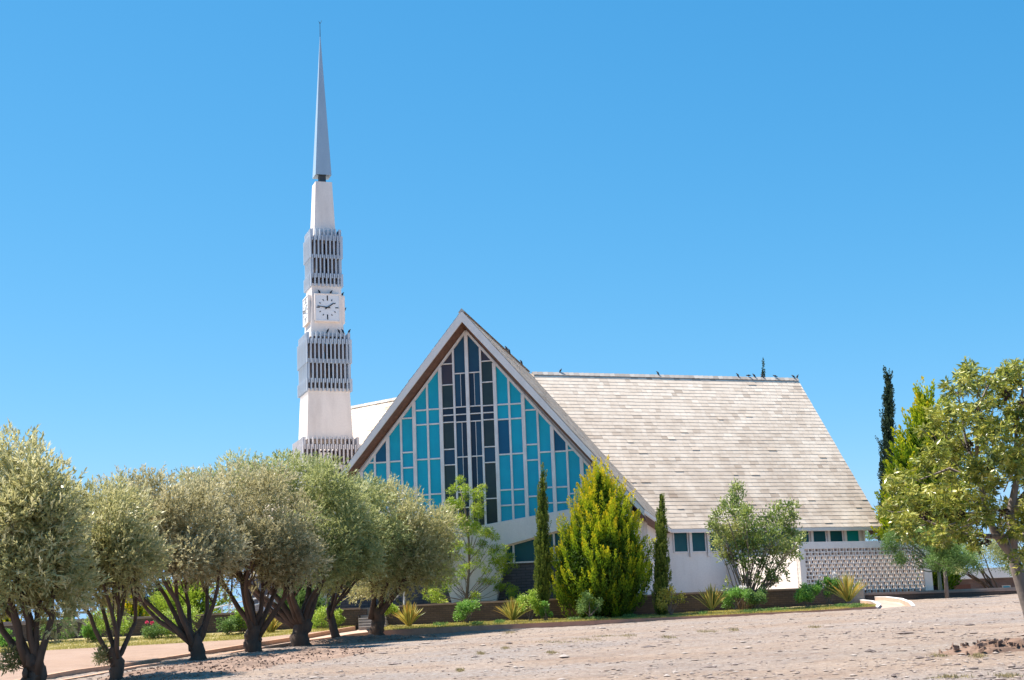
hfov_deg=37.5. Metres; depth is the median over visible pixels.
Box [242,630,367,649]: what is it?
path
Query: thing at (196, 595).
spreading conifer
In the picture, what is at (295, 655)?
earth mound
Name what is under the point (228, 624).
bush
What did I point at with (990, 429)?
broad leaved tree
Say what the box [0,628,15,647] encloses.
bush
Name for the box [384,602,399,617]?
bush
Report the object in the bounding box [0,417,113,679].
olive tree
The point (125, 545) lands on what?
olive tree
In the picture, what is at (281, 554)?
olive tree
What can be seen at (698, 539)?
clerestory window
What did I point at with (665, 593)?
bush
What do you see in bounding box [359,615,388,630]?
garden steps
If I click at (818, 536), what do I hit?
clerestory window
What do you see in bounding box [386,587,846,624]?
garden wall
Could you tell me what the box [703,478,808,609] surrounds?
tall shrub
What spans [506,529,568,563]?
lower window
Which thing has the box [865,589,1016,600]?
retaining wall
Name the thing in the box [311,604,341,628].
bush
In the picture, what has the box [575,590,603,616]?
bush
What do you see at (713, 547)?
clerestory window
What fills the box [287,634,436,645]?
earth mound
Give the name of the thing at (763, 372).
tall cypress
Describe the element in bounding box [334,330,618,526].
gable window
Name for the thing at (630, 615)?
ground cover
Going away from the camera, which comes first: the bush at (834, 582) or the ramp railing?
the bush at (834, 582)
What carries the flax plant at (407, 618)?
on the flower bed
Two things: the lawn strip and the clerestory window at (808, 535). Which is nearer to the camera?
the lawn strip
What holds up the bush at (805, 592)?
on the flower bed
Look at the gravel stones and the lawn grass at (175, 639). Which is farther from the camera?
the lawn grass at (175, 639)
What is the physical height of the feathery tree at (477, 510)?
5.683 m
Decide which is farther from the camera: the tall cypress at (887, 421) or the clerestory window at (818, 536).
the tall cypress at (887, 421)
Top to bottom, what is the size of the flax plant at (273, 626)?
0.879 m
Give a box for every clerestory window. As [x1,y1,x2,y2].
[673,533,688,552]
[691,533,706,552]
[709,533,723,551]
[761,532,775,550]
[797,531,809,541]
[813,531,826,541]
[829,531,843,541]
[846,531,859,540]
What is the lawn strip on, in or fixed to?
on the ground at (839, 652)
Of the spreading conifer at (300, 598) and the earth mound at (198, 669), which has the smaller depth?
the earth mound at (198, 669)
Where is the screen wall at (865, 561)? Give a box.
[726,541,933,592]
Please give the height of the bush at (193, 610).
1.495 m
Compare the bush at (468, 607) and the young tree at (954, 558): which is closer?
the bush at (468, 607)
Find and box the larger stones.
[231,610,1013,679]
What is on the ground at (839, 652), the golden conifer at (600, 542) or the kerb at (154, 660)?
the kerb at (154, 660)
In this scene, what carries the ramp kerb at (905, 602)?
on the ground at (839, 652)
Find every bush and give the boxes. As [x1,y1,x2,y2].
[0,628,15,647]
[2,616,21,621]
[39,616,77,642]
[79,622,101,642]
[81,608,133,639]
[98,587,148,616]
[140,620,169,638]
[159,603,201,636]
[214,614,244,634]
[230,605,246,633]
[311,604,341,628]
[326,598,345,626]
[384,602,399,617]
[452,598,480,622]
[515,588,541,620]
[539,600,552,620]
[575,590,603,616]
[655,585,687,614]
[720,585,751,609]
[743,586,766,608]
[794,582,821,606]
[815,572,839,604]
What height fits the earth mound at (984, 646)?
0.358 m
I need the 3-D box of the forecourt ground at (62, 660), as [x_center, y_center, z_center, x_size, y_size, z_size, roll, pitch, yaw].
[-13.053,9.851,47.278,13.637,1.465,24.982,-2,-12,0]
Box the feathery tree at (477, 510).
[422,474,520,602]
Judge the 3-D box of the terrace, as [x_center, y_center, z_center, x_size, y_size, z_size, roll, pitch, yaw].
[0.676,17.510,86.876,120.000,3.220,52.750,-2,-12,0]
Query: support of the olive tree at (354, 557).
on the ground at (839, 652)
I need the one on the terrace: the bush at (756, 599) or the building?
the building
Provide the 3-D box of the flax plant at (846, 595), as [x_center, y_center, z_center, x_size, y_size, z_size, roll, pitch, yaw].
[13.125,9.649,59.138,2.047,1.232,1.687,-2,-12,0]
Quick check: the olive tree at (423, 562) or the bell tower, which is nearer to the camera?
the olive tree at (423, 562)
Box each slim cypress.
[533,462,552,602]
[650,493,671,614]
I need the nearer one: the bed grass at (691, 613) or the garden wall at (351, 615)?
the bed grass at (691, 613)
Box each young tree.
[877,524,942,589]
[921,528,984,597]
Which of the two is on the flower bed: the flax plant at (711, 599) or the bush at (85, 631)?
the flax plant at (711, 599)
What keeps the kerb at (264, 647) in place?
on the ground at (839, 652)
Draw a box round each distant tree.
[865,531,876,540]
[1000,547,1023,576]
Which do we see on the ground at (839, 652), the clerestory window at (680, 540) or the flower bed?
the flower bed
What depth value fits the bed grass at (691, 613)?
57.65 m
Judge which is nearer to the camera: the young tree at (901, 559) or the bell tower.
the young tree at (901, 559)
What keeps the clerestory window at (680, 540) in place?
in the church
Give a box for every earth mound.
[97,659,282,679]
[190,647,377,663]
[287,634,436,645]
[938,637,1023,654]
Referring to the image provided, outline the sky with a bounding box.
[0,0,1023,620]
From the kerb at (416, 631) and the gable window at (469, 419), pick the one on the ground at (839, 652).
the kerb at (416, 631)
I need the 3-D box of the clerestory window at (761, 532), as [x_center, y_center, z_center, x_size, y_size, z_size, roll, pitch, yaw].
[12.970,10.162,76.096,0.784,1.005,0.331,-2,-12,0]
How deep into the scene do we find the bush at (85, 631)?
58.73 m
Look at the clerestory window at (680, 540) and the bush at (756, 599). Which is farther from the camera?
the clerestory window at (680, 540)
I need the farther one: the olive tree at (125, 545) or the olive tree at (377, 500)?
the olive tree at (377, 500)
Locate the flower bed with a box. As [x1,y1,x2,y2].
[388,604,832,627]
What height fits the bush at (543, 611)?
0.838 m
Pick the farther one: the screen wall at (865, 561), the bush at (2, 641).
the screen wall at (865, 561)
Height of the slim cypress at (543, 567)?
5.728 m
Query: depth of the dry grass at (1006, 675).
30.34 m
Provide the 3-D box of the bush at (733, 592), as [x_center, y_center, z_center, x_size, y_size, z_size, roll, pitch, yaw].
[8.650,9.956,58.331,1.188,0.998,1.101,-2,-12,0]
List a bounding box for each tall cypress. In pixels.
[761,358,765,376]
[875,365,896,540]
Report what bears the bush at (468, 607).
on the flower bed
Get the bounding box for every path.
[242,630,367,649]
[876,601,904,607]
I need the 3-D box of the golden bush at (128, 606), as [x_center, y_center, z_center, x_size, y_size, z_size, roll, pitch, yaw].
[-16.371,11.146,63.662,2.121,2.285,2.089,-2,-12,0]
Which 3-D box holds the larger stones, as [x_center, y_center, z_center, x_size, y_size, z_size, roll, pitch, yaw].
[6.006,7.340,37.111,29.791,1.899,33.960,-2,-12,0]
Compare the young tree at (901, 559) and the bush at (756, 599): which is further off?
the young tree at (901, 559)
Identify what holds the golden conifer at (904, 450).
on the terrace
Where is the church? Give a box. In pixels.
[249,308,882,610]
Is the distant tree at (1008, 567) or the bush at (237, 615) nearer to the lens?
the bush at (237, 615)
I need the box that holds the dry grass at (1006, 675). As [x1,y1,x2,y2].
[455,625,1023,678]
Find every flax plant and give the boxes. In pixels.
[265,617,282,632]
[393,600,423,625]
[494,596,531,619]
[691,584,727,609]
[822,573,868,601]
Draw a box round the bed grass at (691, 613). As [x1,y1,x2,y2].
[384,602,875,629]
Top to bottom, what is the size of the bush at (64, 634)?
1.252 m
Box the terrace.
[3,587,1015,623]
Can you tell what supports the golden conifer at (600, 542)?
on the flower bed
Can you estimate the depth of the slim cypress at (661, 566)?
58.90 m
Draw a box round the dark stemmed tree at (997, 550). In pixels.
[951,529,1019,587]
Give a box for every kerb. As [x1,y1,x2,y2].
[16,626,354,679]
[60,632,368,679]
[383,606,876,635]
[860,596,914,608]
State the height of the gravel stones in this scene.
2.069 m
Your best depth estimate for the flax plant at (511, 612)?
58.51 m
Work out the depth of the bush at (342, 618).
59.88 m
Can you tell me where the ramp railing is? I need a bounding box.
[214,595,275,612]
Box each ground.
[0,627,355,679]
[46,594,1023,679]
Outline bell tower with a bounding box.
[292,37,360,589]
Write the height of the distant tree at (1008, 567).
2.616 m
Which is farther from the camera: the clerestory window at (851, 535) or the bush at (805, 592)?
the clerestory window at (851, 535)
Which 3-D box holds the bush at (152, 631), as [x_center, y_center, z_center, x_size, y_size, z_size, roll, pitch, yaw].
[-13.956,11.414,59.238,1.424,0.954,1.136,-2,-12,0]
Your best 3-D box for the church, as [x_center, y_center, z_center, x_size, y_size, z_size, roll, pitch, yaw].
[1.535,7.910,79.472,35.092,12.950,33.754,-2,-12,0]
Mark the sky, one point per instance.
(830, 193)
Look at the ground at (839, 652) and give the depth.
34.19 m
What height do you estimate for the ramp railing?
0.856 m
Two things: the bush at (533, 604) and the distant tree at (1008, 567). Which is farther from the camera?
the distant tree at (1008, 567)
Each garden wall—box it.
[4,608,366,649]
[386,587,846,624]
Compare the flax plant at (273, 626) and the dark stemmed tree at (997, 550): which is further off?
the dark stemmed tree at (997, 550)
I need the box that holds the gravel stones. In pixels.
[87,601,1023,679]
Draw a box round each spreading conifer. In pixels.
[140,582,165,614]
[144,578,238,615]
[275,575,330,609]
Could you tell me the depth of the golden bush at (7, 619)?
61.97 m
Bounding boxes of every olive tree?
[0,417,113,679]
[55,470,180,679]
[71,462,258,660]
[172,447,388,646]
[177,456,335,652]
[312,469,418,637]
[342,472,468,635]
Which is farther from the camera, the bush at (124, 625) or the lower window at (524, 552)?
the lower window at (524, 552)
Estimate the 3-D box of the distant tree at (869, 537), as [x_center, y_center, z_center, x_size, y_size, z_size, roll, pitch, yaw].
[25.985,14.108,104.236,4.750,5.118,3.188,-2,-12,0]
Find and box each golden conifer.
[548,454,656,618]
[871,376,972,589]
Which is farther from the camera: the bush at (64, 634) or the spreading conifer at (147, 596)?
the spreading conifer at (147, 596)
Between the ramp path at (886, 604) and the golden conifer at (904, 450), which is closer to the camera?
the ramp path at (886, 604)
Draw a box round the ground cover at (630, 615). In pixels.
[432,602,863,625]
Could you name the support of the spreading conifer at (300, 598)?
on the terrace
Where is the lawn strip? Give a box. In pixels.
[2,629,317,650]
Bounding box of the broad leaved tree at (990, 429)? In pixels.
[871,356,1023,615]
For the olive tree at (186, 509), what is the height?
6.465 m
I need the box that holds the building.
[920,566,1023,590]
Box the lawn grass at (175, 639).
[0,625,351,652]
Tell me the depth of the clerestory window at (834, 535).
77.43 m

